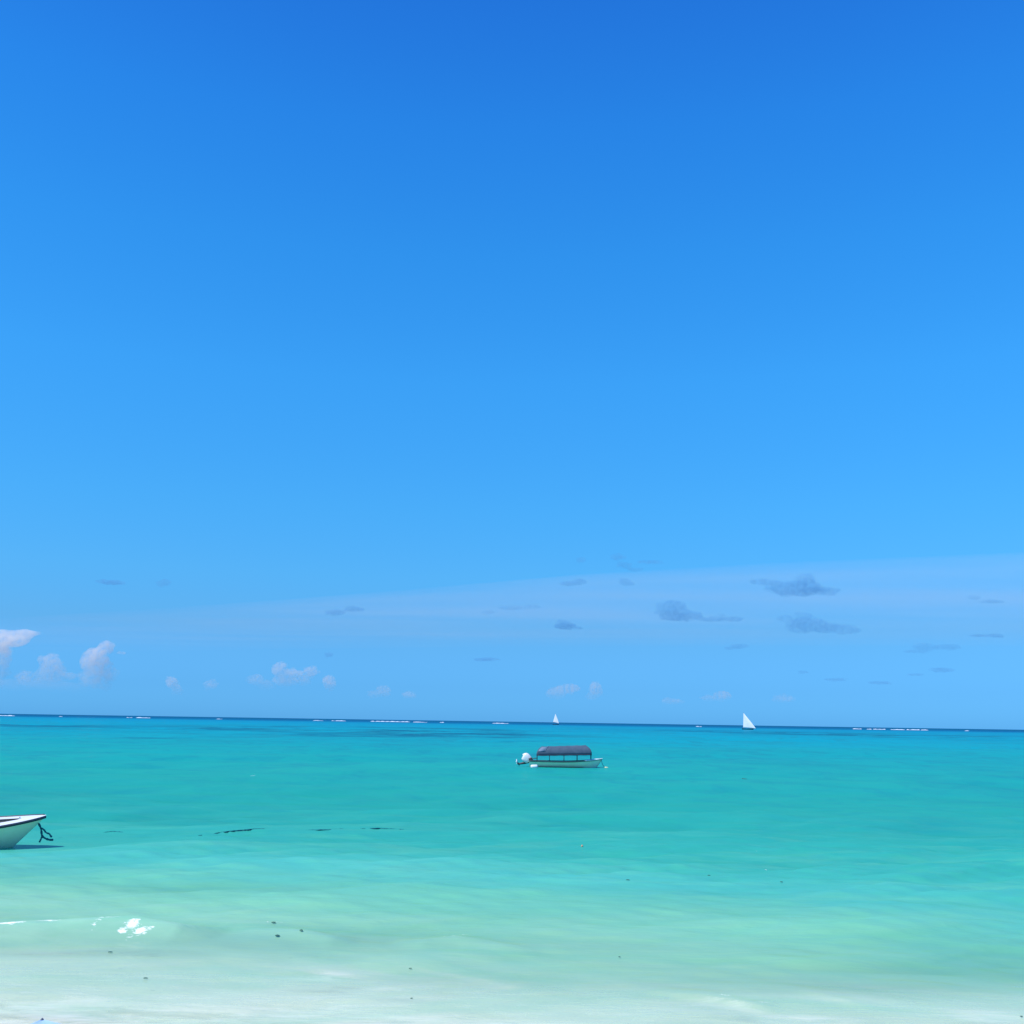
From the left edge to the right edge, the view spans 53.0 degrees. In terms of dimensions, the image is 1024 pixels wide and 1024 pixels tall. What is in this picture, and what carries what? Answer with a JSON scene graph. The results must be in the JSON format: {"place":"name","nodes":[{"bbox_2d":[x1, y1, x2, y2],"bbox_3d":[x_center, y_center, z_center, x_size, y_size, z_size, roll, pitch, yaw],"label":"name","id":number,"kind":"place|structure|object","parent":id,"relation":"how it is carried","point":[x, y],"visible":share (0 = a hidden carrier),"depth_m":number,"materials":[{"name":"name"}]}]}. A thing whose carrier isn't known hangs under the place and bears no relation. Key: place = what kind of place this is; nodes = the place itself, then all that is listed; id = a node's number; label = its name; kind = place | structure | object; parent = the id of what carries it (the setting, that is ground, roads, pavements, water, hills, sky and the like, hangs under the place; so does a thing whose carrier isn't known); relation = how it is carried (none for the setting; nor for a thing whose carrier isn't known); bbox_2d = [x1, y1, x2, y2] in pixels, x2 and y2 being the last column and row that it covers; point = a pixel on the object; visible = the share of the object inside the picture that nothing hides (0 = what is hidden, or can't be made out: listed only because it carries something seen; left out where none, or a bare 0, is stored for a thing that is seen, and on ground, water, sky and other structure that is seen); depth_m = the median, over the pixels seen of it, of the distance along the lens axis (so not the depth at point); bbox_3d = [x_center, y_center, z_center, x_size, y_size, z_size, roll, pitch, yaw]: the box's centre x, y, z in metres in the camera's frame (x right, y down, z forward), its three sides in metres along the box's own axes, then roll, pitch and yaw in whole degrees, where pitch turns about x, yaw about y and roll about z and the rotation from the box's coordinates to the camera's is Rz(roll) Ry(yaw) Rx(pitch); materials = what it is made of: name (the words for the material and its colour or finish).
{"place":"outdoors","nodes":[
{"label":"outdoors","id":0,"kind":"place"},
{"bbox_2d":[0,714,1023,1023],"bbox_3d":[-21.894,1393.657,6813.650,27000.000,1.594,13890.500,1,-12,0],"label":"water","id":1,"kind":"structure","parent":0,"point":[850,854],"depth_m":37.77,"materials":[{"name":"teal liquid"}]},
{"bbox_2d":[0,814,45,847],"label":"motor boat","id":2,"kind":"object","parent":1,"relation":"on","point":[15,830],"visible":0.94,"depth_m":38.87,"materials":[{"name":"white paint"}]},
{"bbox_2d":[38,823,401,841],"bbox_3d":[-11.922,13.432,44.184,15.688,1.067,4.701,6,-13,-23],"label":"mooring rope","id":3,"kind":"object","parent":2,"relation":"hanging from","point":[41,831],"visible":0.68,"depth_m":42.47,"materials":[{"name":"black fabric"}]},
{"bbox_2d":[553,714,558,724],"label":"sailing boat","id":4,"kind":"object","parent":1,"relation":"on","point":[555,720],"visible":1,"depth_m":1906.83,"materials":[{"name":"white fabric"}]},
{"bbox_2d":[516,745,602,767],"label":"passenger boat","id":5,"kind":"object","parent":1,"relation":"on","point":[575,750],"visible":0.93,"depth_m":114.24,"materials":[{"name":"green paint"}]},
{"bbox_2d":[742,714,755,729],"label":"sailing boat","id":6,"kind":"object","parent":1,"relation":"on","point":[747,723],"visible":1,"depth_m":1152.81,"materials":[{"name":"white fabric"}]},
{"bbox_2d":[0,955,1023,1023],"bbox_3d":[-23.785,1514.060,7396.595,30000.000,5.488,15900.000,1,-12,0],"label":"beach","id":7,"kind":"structure","parent":0,"point":[208,988],"depth_m":19.93,"materials":[{"name":"white sand"}]},
{"bbox_2d":[31,1018,59,1023],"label":"parasol","id":8,"kind":"object","parent":7,"relation":"on","point":[42,1021],"visible":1,"depth_m":5.55,"materials":[{"name":"blue fabric"}]},
{"bbox_2d":[0,0,1023,729],"label":"sky","id":9,"kind":"structure","parent":0,"point":[576,361],"materials":[{"name":"blue"}]}
]}

